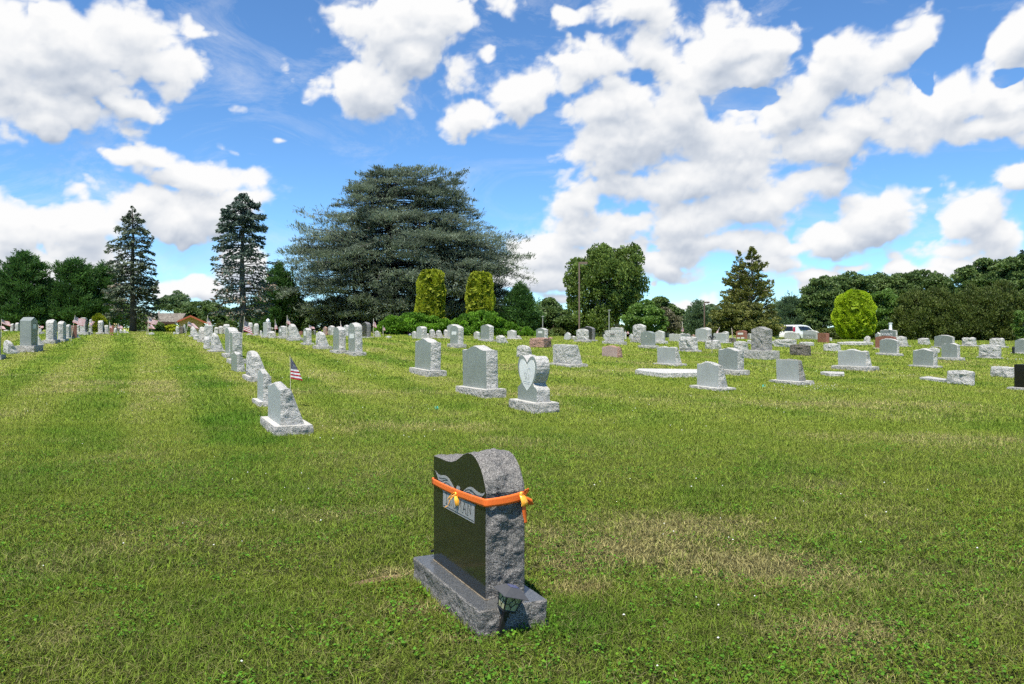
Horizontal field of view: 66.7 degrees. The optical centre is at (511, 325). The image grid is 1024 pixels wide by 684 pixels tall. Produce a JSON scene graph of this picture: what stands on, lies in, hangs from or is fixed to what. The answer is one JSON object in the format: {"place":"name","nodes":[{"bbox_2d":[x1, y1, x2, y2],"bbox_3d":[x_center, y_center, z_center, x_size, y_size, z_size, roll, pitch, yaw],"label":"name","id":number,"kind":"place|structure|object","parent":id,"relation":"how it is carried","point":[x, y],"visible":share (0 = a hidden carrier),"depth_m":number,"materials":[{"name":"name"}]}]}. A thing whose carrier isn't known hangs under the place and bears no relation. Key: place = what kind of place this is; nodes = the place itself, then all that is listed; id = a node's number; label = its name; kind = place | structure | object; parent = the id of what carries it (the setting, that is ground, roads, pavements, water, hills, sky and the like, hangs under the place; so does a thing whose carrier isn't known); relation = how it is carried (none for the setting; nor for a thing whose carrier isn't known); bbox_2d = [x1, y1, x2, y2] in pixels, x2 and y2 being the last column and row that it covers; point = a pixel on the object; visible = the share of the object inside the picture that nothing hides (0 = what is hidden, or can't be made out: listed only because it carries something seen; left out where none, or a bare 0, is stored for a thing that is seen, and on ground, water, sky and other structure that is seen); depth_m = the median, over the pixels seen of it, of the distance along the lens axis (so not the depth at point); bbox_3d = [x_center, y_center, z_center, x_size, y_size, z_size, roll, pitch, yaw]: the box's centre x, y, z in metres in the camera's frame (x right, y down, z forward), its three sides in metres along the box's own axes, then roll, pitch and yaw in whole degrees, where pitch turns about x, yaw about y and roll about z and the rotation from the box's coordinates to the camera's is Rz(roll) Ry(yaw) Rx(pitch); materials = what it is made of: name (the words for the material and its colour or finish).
{"place":"outdoors","nodes":[
{"label":"outdoors","id":0,"kind":"place"},
{"bbox_2d":[0,0,1023,310],"bbox_3d":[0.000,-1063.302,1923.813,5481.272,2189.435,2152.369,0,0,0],"label":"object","id":1,"kind":"structure","parent":0,"point":[64,68],"depth_m":2741.02,"materials":[{"name":"white"}]},
{"bbox_2d":[0,328,1023,683],"bbox_3d":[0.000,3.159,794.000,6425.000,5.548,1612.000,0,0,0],"label":"lawn","id":2,"kind":"structure","parent":0,"point":[452,442],"depth_m":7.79,"materials":[{"name":"green plant"}]},
{"bbox_2d":[3,340,19,353],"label":"gravestone","id":3,"kind":"object","parent":2,"relation":"on","point":[9,347],"visible":0.93,"depth_m":31.87,"materials":[{"name":"grey stone"}]},
{"bbox_2d":[0,248,57,330],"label":"deciduous tree","id":4,"kind":"object","parent":2,"relation":"on","point":[24,285],"visible":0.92,"depth_m":76.82,"materials":[{"name":"green plant"}]},
{"bbox_2d":[15,317,42,352],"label":"gravestone","id":5,"kind":"object","parent":2,"relation":"on","point":[28,334],"visible":0.92,"depth_m":32.93,"materials":[{"name":"grey stone"}]},
{"bbox_2d":[42,319,60,343],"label":"gravestone","id":6,"kind":"object","parent":2,"relation":"on","point":[51,331],"visible":0.91,"depth_m":39.27,"materials":[{"name":"grey stone"}]},
{"bbox_2d":[58,321,68,341],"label":"gravestone","id":7,"kind":"object","parent":2,"relation":"on","point":[61,330],"visible":0.72,"depth_m":41.22,"materials":[{"name":"grey stone"}]},
{"bbox_2d":[37,256,107,330],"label":"deciduous tree","id":8,"kind":"object","parent":2,"relation":"on","point":[73,276],"visible":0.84,"depth_m":78.64,"materials":[{"name":"green plant"}]},
{"bbox_2d":[0,293,149,331],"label":"deciduous tree","id":9,"kind":"object","parent":2,"relation":"on","point":[141,324],"visible":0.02,"depth_m":104.17,"materials":[{"name":"green plant"}]},
{"bbox_2d":[88,313,108,331],"bbox_3d":[-30.818,-0.113,58.011,1.367,1.666,1.399,0,0,-34],"label":"globe shrub","id":10,"kind":"object","parent":2,"relation":"on","point":[96,317],"visible":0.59,"depth_m":57.63,"materials":[{"name":"green plant"}]},
{"bbox_2d":[68,259,129,330],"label":"pine tree","id":11,"kind":"object","parent":2,"relation":"on","point":[104,279],"visible":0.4,"depth_m":81.09,"materials":[{"name":"green plant"}]},
{"bbox_2d":[100,205,160,331],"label":"spruce tree","id":12,"kind":"object","parent":2,"relation":"on","point":[131,288],"visible":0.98,"depth_m":65.64,"materials":[{"name":"green plant"}]},
{"bbox_2d":[137,311,206,331],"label":"house","id":13,"kind":"structure","parent":2,"relation":"on","point":[170,318],"depth_m":117.77,"materials":[{"name":"stone"}]},
{"bbox_2d":[154,290,190,331],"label":"deciduous tree","id":14,"kind":"object","parent":2,"relation":"on","point":[176,299],"visible":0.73,"depth_m":158.60,"materials":[{"name":"green plant"}]},
{"bbox_2d":[173,300,213,324],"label":"deciduous tree","id":15,"kind":"object","parent":2,"relation":"on","point":[191,308],"visible":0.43,"depth_m":148.54,"materials":[{"name":"green plant"}]},
{"bbox_2d":[207,333,224,351],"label":"gravestone","id":16,"kind":"object","parent":2,"relation":"on","point":[216,345],"visible":0.93,"depth_m":33.80,"materials":[{"name":"grey stone"}]},
{"bbox_2d":[199,303,238,327],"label":"deciduous tree","id":17,"kind":"object","parent":2,"relation":"on","point":[207,308],"visible":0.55,"depth_m":138.62,"materials":[{"name":"green plant"}]},
{"bbox_2d":[222,327,237,357],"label":"gravestone","id":18,"kind":"object","parent":2,"relation":"on","point":[228,331],"visible":0.59,"depth_m":30.32,"materials":[{"name":"grey stone"}]},
{"bbox_2d":[226,332,245,363],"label":"gravestone","id":19,"kind":"object","parent":2,"relation":"on","point":[235,341],"visible":0.71,"depth_m":27.28,"materials":[{"name":"grey stone"}]},
{"bbox_2d":[231,352,245,371],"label":"gravestone","id":20,"kind":"object","parent":2,"relation":"on","point":[237,363],"visible":0.9,"depth_m":24.00,"materials":[{"name":"grey stone"}]},
{"bbox_2d":[208,193,278,332],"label":"spruce tree","id":21,"kind":"object","parent":2,"relation":"on","point":[241,203],"visible":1,"depth_m":65.35,"materials":[{"name":"green plant"}]},
{"bbox_2d":[242,351,271,381],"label":"gravestone","id":22,"kind":"object","parent":2,"relation":"on","point":[254,364],"visible":0.83,"depth_m":20.88,"materials":[{"name":"grey stone"}]},
{"bbox_2d":[252,369,271,406],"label":"gravestone","id":23,"kind":"object","parent":2,"relation":"on","point":[263,382],"visible":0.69,"depth_m":15.56,"materials":[{"name":"stone"}]},
{"bbox_2d":[249,259,306,332],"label":"pine tree","id":24,"kind":"object","parent":2,"relation":"on","point":[279,310],"visible":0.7,"depth_m":76.85,"materials":[{"name":"green plant"}]},
{"bbox_2d":[260,381,313,435],"bbox_3d":[-3.607,1.293,12.396,0.614,0.802,1.462,0,0,-26],"label":"gravestone","id":25,"kind":"object","parent":2,"relation":"on","point":[284,416],"visible":0.94,"depth_m":11.85,"materials":[{"name":"stone"}]},
{"bbox_2d":[286,324,302,340],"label":"gravestone","id":26,"kind":"object","parent":2,"relation":"on","point":[293,334],"visible":0.91,"depth_m":44.27,"materials":[{"name":"grey stone"}]},
{"bbox_2d":[289,355,302,388],"bbox_3d":[-4.249,1.117,15.341,0.331,1.057,0.035,0,0,23],"label":"memorial flag","id":27,"kind":"object","parent":2,"relation":"on","point":[295,374],"visible":0.98,"depth_m":15.35,"materials":[{"name":"multicoloured fabric"}]},
{"bbox_2d":[290,301,340,332],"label":"deciduous tree","id":28,"kind":"object","parent":2,"relation":"on","point":[307,323],"visible":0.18,"depth_m":104.00,"materials":[{"name":"green plant"}]},
{"bbox_2d":[313,331,332,349],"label":"gravestone","id":29,"kind":"object","parent":2,"relation":"on","point":[321,341],"visible":0.94,"depth_m":36.32,"materials":[{"name":"grey stone"}]},
{"bbox_2d":[330,326,348,353],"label":"gravestone","id":30,"kind":"object","parent":2,"relation":"on","point":[339,339],"visible":0.86,"depth_m":33.21,"materials":[{"name":"grey stone"}]},
{"bbox_2d":[345,322,365,355],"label":"gravestone","id":31,"kind":"object","parent":2,"relation":"on","point":[355,338],"visible":0.89,"depth_m":31.87,"materials":[{"name":"grey stone"}]},
{"bbox_2d":[270,163,538,334],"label":"cedar tree","id":32,"kind":"object","parent":2,"relation":"on","point":[384,278],"visible":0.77,"depth_m":74.62,"materials":[{"name":"green plant"}]},
{"bbox_2d":[372,312,445,334],"bbox_3d":[-7.895,-0.010,60.122,5.689,2.122,3.151,0,0,0],"label":"juniper hedge","id":33,"kind":"object","parent":2,"relation":"on","point":[405,322],"visible":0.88,"depth_m":59.38,"materials":[{"name":"green plant"}]},
{"bbox_2d":[409,338,446,376],"bbox_3d":[-2.523,0.949,23.288,0.630,1.146,1.693,1,0,-26],"label":"gravestone","id":34,"kind":"object","parent":2,"relation":"on","point":[427,357],"visible":0.92,"depth_m":22.77,"materials":[{"name":"grey stone"}]},
{"bbox_2d":[414,268,446,318],"bbox_3d":[-6.718,-1.824,64.007,2.723,5.726,2.591,0,0,0],"label":"arborvitae","id":35,"kind":"object","parent":2,"relation":"on","point":[431,290],"visible":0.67,"depth_m":63.17,"materials":[{"name":"green plant"}]},
{"bbox_2d":[429,317,462,334],"bbox_3d":[-5.252,0.230,60.701,3.294,1.729,2.358,0,0,12],"label":"juniper hedge","id":36,"kind":"object","parent":2,"relation":"on","point":[445,321],"visible":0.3,"depth_m":59.91,"materials":[{"name":"green plant"}]},
{"bbox_2d":[447,325,465,347],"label":"gravestone","id":37,"kind":"object","parent":2,"relation":"on","point":[456,335],"visible":0.88,"depth_m":38.51,"materials":[{"name":"grey stone"}]},
{"bbox_2d":[464,271,495,334],"bbox_3d":[-2.624,-1.734,64.008,2.607,5.646,2.519,0,0,0],"label":"arborvitae","id":38,"kind":"object","parent":2,"relation":"on","point":[479,294],"visible":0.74,"depth_m":63.23,"materials":[{"name":"green plant"}]},
{"bbox_2d":[413,448,547,637],"bbox_3d":[-0.232,1.217,4.805,0.452,0.965,1.127,0,0,-26],"label":"monument","id":39,"kind":"object","parent":2,"relation":"on","point":[470,563],"visible":0.89,"depth_m":4.49,"materials":[{"name":"grey stone"}]},
{"bbox_2d":[432,477,533,522],"bbox_3d":[-0.234,1.033,4.793,0.369,0.200,0.919,0,0,-26],"label":"ribbon","id":40,"kind":"object","parent":39,"relation":"attached to","point":[523,499],"visible":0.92,"depth_m":4.45,"materials":[{"name":"orange fabric"}]},
{"bbox_2d":[456,345,505,398],"bbox_3d":[-0.739,1.040,17.772,0.598,1.173,1.664,-1,-1,-26],"label":"gravestone","id":41,"kind":"object","parent":2,"relation":"on","point":[480,370],"visible":0.93,"depth_m":17.34,"materials":[{"name":"grey stone"}]},
{"bbox_2d":[478,324,495,341],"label":"gravestone","id":42,"kind":"object","parent":2,"relation":"on","point":[487,332],"visible":0.85,"depth_m":46.10,"materials":[{"name":"grey stone"}]},
{"bbox_2d":[453,309,521,335],"bbox_3d":[-2.110,-0.063,60.105,5.781,2.373,3.253,0,0,0],"label":"juniper hedge","id":43,"kind":"object","parent":2,"relation":"on","point":[473,322],"visible":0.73,"depth_m":59.38,"materials":[{"name":"green plant"}]},
{"bbox_2d":[494,583,528,637],"bbox_3d":[-0.037,1.579,4.250,0.152,0.314,0.152,19,-5,-25],"label":"garden lantern","id":44,"kind":"object","parent":2,"relation":"on","point":[511,597],"visible":1,"depth_m":4.23,"materials":[{"name":"black plastic"}]},
{"bbox_2d":[0,369,1023,683],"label":"clover","id":45,"kind":"object","parent":2,"relation":"on","point":[647,664],"depth_m":4.73,"materials":[{"name":"green plant"}]},
{"bbox_2d":[498,279,549,331],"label":"pine tree","id":46,"kind":"object","parent":2,"relation":"on","point":[518,309],"visible":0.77,"depth_m":72.95,"materials":[{"name":"green plant"}]},
{"bbox_2d":[509,354,559,413],"bbox_3d":[0.418,1.117,14.949,0.588,1.096,1.094,0,0,-26],"label":"heart gravestone","id":47,"kind":"object","parent":2,"relation":"on","point":[533,389],"visible":0.97,"depth_m":14.67,"materials":[{"name":"grey stone"}]},
{"bbox_2d":[529,337,551,347],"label":"gravestone","id":48,"kind":"object","parent":2,"relation":"on","point":[538,342],"visible":0.96,"depth_m":39.28,"materials":[{"name":"pink stone"}]},
{"bbox_2d":[535,297,570,328],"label":"deciduous tree","id":49,"kind":"object","parent":2,"relation":"on","point":[550,309],"visible":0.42,"depth_m":93.80,"materials":[{"name":"green plant"}]},
{"bbox_2d":[549,344,587,367],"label":"gravestone","id":50,"kind":"object","parent":2,"relation":"on","point":[564,355],"visible":0.91,"depth_m":26.54,"materials":[{"name":"grey stone"}]},
{"bbox_2d":[548,313,599,336],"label":"deciduous tree","id":51,"kind":"object","parent":2,"relation":"on","point":[565,320],"visible":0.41,"depth_m":91.02,"materials":[{"name":"green plant"}]},
{"bbox_2d":[574,329,590,341],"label":"gravestone","id":52,"kind":"object","parent":2,"relation":"on","point":[582,335],"visible":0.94,"depth_m":46.77,"materials":[{"name":"grey stone"}]},
{"bbox_2d":[578,262,586,328],"bbox_3d":[5.649,-1.946,62.000,0.710,6.198,0.184,0,0,0],"label":"light pole","id":53,"kind":"object","parent":2,"relation":"on","point":[583,263],"visible":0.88,"depth_m":61.94,"materials":[{"name":"grey metal"}]},
{"bbox_2d":[562,241,649,336],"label":"deciduous tree","id":54,"kind":"object","parent":2,"relation":"on","point":[612,280],"visible":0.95,"depth_m":72.97,"materials":[{"name":"green plant"}]},
{"bbox_2d":[602,345,622,357],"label":"gravestone","id":55,"kind":"object","parent":2,"relation":"on","point":[612,350],"visible":0.8,"depth_m":31.96,"materials":[{"name":"pink stone"}]},
{"bbox_2d":[602,330,626,344],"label":"gravestone","id":56,"kind":"object","parent":2,"relation":"on","point":[614,336],"visible":0.9,"depth_m":43.93,"materials":[{"name":"grey stone"}]},
{"bbox_2d":[630,324,645,342],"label":"gravestone","id":57,"kind":"object","parent":2,"relation":"on","point":[638,329],"visible":0.8,"depth_m":46.66,"materials":[{"name":"grey stone"}]},
{"bbox_2d":[618,299,669,334],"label":"deciduous tree","id":58,"kind":"object","parent":2,"relation":"on","point":[648,314],"visible":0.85,"depth_m":69.22,"materials":[{"name":"green plant"}]},
{"bbox_2d":[638,331,658,348],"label":"gravestone","id":59,"kind":"object","parent":2,"relation":"on","point":[648,339],"visible":0.92,"depth_m":39.48,"materials":[{"name":"grey stone"}]},
{"bbox_2d":[635,368,696,377],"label":"grave slab","id":60,"kind":"structure","parent":2,"relation":"on","point":[673,373],"depth_m":22.87,"materials":[{"name":"grey stone"}]},
{"bbox_2d":[652,296,685,315],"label":"deciduous tree","id":61,"kind":"object","parent":2,"relation":"on","point":[659,301],"visible":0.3,"depth_m":97.02,"materials":[{"name":"green plant"}]},
{"bbox_2d":[654,346,686,365],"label":"gravestone","id":62,"kind":"object","parent":2,"relation":"on","point":[666,355],"visible":0.83,"depth_m":27.43,"materials":[{"name":"stone"}]},
{"bbox_2d":[660,306,683,337],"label":"bush","id":63,"kind":"object","parent":2,"relation":"on","point":[675,322],"visible":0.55,"depth_m":71.32,"materials":[{"name":"green plant"}]},
{"bbox_2d":[679,337,701,351],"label":"gravestone","id":64,"kind":"object","parent":2,"relation":"on","point":[686,344],"visible":0.88,"depth_m":36.34,"materials":[{"name":"grey stone"}]},
{"bbox_2d":[680,299,714,334],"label":"pine tree","id":65,"kind":"object","parent":2,"relation":"on","point":[693,320],"visible":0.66,"depth_m":85.03,"materials":[{"name":"green plant"}]},
{"bbox_2d":[695,328,710,341],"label":"gravestone","id":66,"kind":"object","parent":2,"relation":"on","point":[702,334],"visible":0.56,"depth_m":49.29,"materials":[{"name":"stone"}]},
{"bbox_2d":[689,361,735,390],"bbox_3d":[4.928,1.249,19.165,0.602,0.721,1.114,0,0,-26],"label":"gravestone","id":67,"kind":"object","parent":2,"relation":"on","point":[710,375],"visible":0.91,"depth_m":18.97,"materials":[{"name":"stone"}]},
{"bbox_2d":[718,347,749,375],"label":"gravestone","id":68,"kind":"object","parent":2,"relation":"on","point":[731,360],"visible":0.82,"depth_m":23.50,"materials":[{"name":"grey stone"}]},
{"bbox_2d":[719,250,749,309],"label":"juniper tree","id":69,"kind":"object","parent":2,"relation":"on","point":[734,271],"visible":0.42,"depth_m":76.75,"materials":[{"name":"green plant"}]},
{"bbox_2d":[706,299,785,336],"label":"spreading juniper","id":70,"kind":"object","parent":2,"relation":"on","point":[728,316],"visible":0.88,"depth_m":72.22,"materials":[{"name":"green plant"}]},
{"bbox_2d":[724,246,777,330],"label":"juniper tree","id":71,"kind":"object","parent":2,"relation":"on","point":[760,289],"visible":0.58,"depth_m":75.14,"materials":[{"name":"green plant"}]},
{"bbox_2d":[744,327,779,359],"bbox_3d":[10.057,0.730,31.360,0.810,1.345,1.211,0,0,-26],"label":"gravestone","id":72,"kind":"object","parent":2,"relation":"on","point":[761,342],"visible":0.96,"depth_m":31.06,"materials":[{"name":"stone"}]},
{"bbox_2d":[774,339,796,347],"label":"gravestone","id":73,"kind":"object","parent":2,"relation":"on","point":[783,342],"visible":0.87,"depth_m":42.20,"materials":[{"name":"grey stone"}]},
{"bbox_2d":[768,291,807,338],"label":"pine tree","id":74,"kind":"object","parent":2,"relation":"on","point":[790,304],"visible":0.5,"depth_m":96.61,"materials":[{"name":"green plant"}]},
{"bbox_2d":[769,359,813,385],"bbox_3d":[7.396,1.238,20.653,0.557,0.706,1.092,-2,0,-26],"label":"gravestone","id":75,"kind":"object","parent":2,"relation":"on","point":[790,371],"visible":0.92,"depth_m":20.47,"materials":[{"name":"stone"}]},
{"bbox_2d":[779,325,812,338],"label":"white car","id":76,"kind":"object","parent":2,"relation":"on","point":[800,329],"visible":0.37,"depth_m":84.08,"materials":[{"name":"paint"}]},
{"bbox_2d":[790,344,810,355],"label":"gravestone","id":77,"kind":"object","parent":2,"relation":"on","point":[800,349],"visible":0.91,"depth_m":33.79,"materials":[{"name":"grey stone"}]},
{"bbox_2d":[794,275,843,330],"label":"deciduous tree","id":78,"kind":"object","parent":2,"relation":"on","point":[818,297],"visible":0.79,"depth_m":94.68,"materials":[{"name":"green plant"}]},
{"bbox_2d":[824,270,877,339],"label":"deciduous tree","id":79,"kind":"object","parent":2,"relation":"on","point":[846,280],"visible":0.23,"depth_m":103.67,"materials":[{"name":"green plant"}]},
{"bbox_2d":[814,327,893,339],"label":"bush","id":80,"kind":"object","parent":2,"relation":"on","point":[831,331],"visible":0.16,"depth_m":91.11,"materials":[{"name":"green plant"}]},
{"bbox_2d":[831,289,877,339],"bbox_3d":[28.971,-0.827,66.043,3.872,4.609,3.533,0,0,0],"label":"arborvitae","id":81,"kind":"object","parent":2,"relation":"on","point":[853,315],"visible":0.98,"depth_m":64.97,"materials":[{"name":"green plant"}]},
{"bbox_2d":[831,349,878,371],"bbox_3d":[11.322,1.147,25.714,0.610,0.740,1.416,-1,0,-26],"label":"gravestone","id":82,"kind":"object","parent":2,"relation":"on","point":[853,359],"visible":0.86,"depth_m":25.51,"materials":[{"name":"stone"}]},
{"bbox_2d":[856,272,898,318],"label":"deciduous tree","id":83,"kind":"object","parent":2,"relation":"on","point":[880,280],"visible":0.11,"depth_m":106.34,"materials":[{"name":"green plant"}]},
{"bbox_2d":[870,288,901,332],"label":"deciduous tree","id":84,"kind":"object","parent":2,"relation":"on","point":[886,304],"visible":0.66,"depth_m":77.27,"materials":[{"name":"green plant"}]},
{"bbox_2d":[875,338,903,355],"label":"gravestone","id":85,"kind":"object","parent":2,"relation":"on","point":[890,346],"visible":0.9,"depth_m":34.34,"materials":[{"name":"grey stone"}]},
{"bbox_2d":[887,269,936,295],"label":"deciduous tree","id":86,"kind":"object","parent":2,"relation":"on","point":[905,282],"visible":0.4,"depth_m":104.53,"materials":[{"name":"green plant"}]},
{"bbox_2d":[909,348,942,367],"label":"gravestone","id":87,"kind":"object","parent":2,"relation":"on","point":[925,357],"visible":0.87,"depth_m":26.97,"materials":[{"name":"grey stone"}]},
{"bbox_2d":[887,284,978,339],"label":"yew bush","id":88,"kind":"object","parent":2,"relation":"on","point":[932,313],"visible":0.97,"depth_m":66.72,"materials":[{"name":"green plant"}]},
{"bbox_2d":[922,272,956,295],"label":"deciduous tree","id":89,"kind":"object","parent":2,"relation":"on","point":[939,280],"visible":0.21,"depth_m":102.66,"materials":[{"name":"green plant"}]},
{"bbox_2d":[932,335,954,347],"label":"gravestone","id":90,"kind":"object","parent":2,"relation":"on","point":[939,340],"visible":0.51,"depth_m":42.52,"materials":[{"name":"grey stone"}]},
{"bbox_2d":[938,343,964,360],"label":"gravestone","id":91,"kind":"object","parent":2,"relation":"on","point":[950,351],"visible":0.86,"depth_m":31.08,"materials":[{"name":"grey stone"}]},
{"bbox_2d":[947,370,974,385],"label":"gravestone","id":92,"kind":"object","parent":2,"relation":"on","point":[961,377],"visible":0.95,"depth_m":20.34,"materials":[{"name":"grey stone"}]},
{"bbox_2d":[948,257,1002,340],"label":"deciduous tree","id":93,"kind":"object","parent":2,"relation":"on","point":[964,275],"visible":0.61,"depth_m":91.13,"materials":[{"name":"green plant"}]},
{"bbox_2d":[976,344,1003,358],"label":"gravestone","id":94,"kind":"object","parent":2,"relation":"on","point":[988,351],"visible":0.86,"depth_m":32.52,"materials":[{"name":"grey stone"}]},
{"bbox_2d":[957,279,1023,340],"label":"yew bush","id":95,"kind":"object","parent":2,"relation":"on","point":[999,305],"visible":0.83,"depth_m":66.46,"materials":[{"name":"green plant"}]},
{"bbox_2d":[990,366,1013,377],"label":"gravestone","id":96,"kind":"object","parent":2,"relation":"on","point":[1004,371],"visible":0.91,"depth_m":22.84,"materials":[{"name":"grey stone"}]},
{"bbox_2d":[987,253,1023,294],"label":"deciduous tree","id":97,"kind":"object","parent":2,"relation":"on","point":[1012,267],"visible":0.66,"depth_m":88.92,"materials":[{"name":"green plant"}]},
{"bbox_2d":[1006,364,1023,389],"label":"gravestone","id":98,"kind":"object","parent":2,"relation":"on","point":[1018,376],"visible":0.83,"depth_m":19.08,"materials":[{"name":"black stone"}]},
{"bbox_2d":[1010,310,1023,339],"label":"bush","id":99,"kind":"object","parent":2,"relation":"on","point":[1018,318],"visible":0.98,"depth_m":64.02,"materials":[{"name":"green plant"}]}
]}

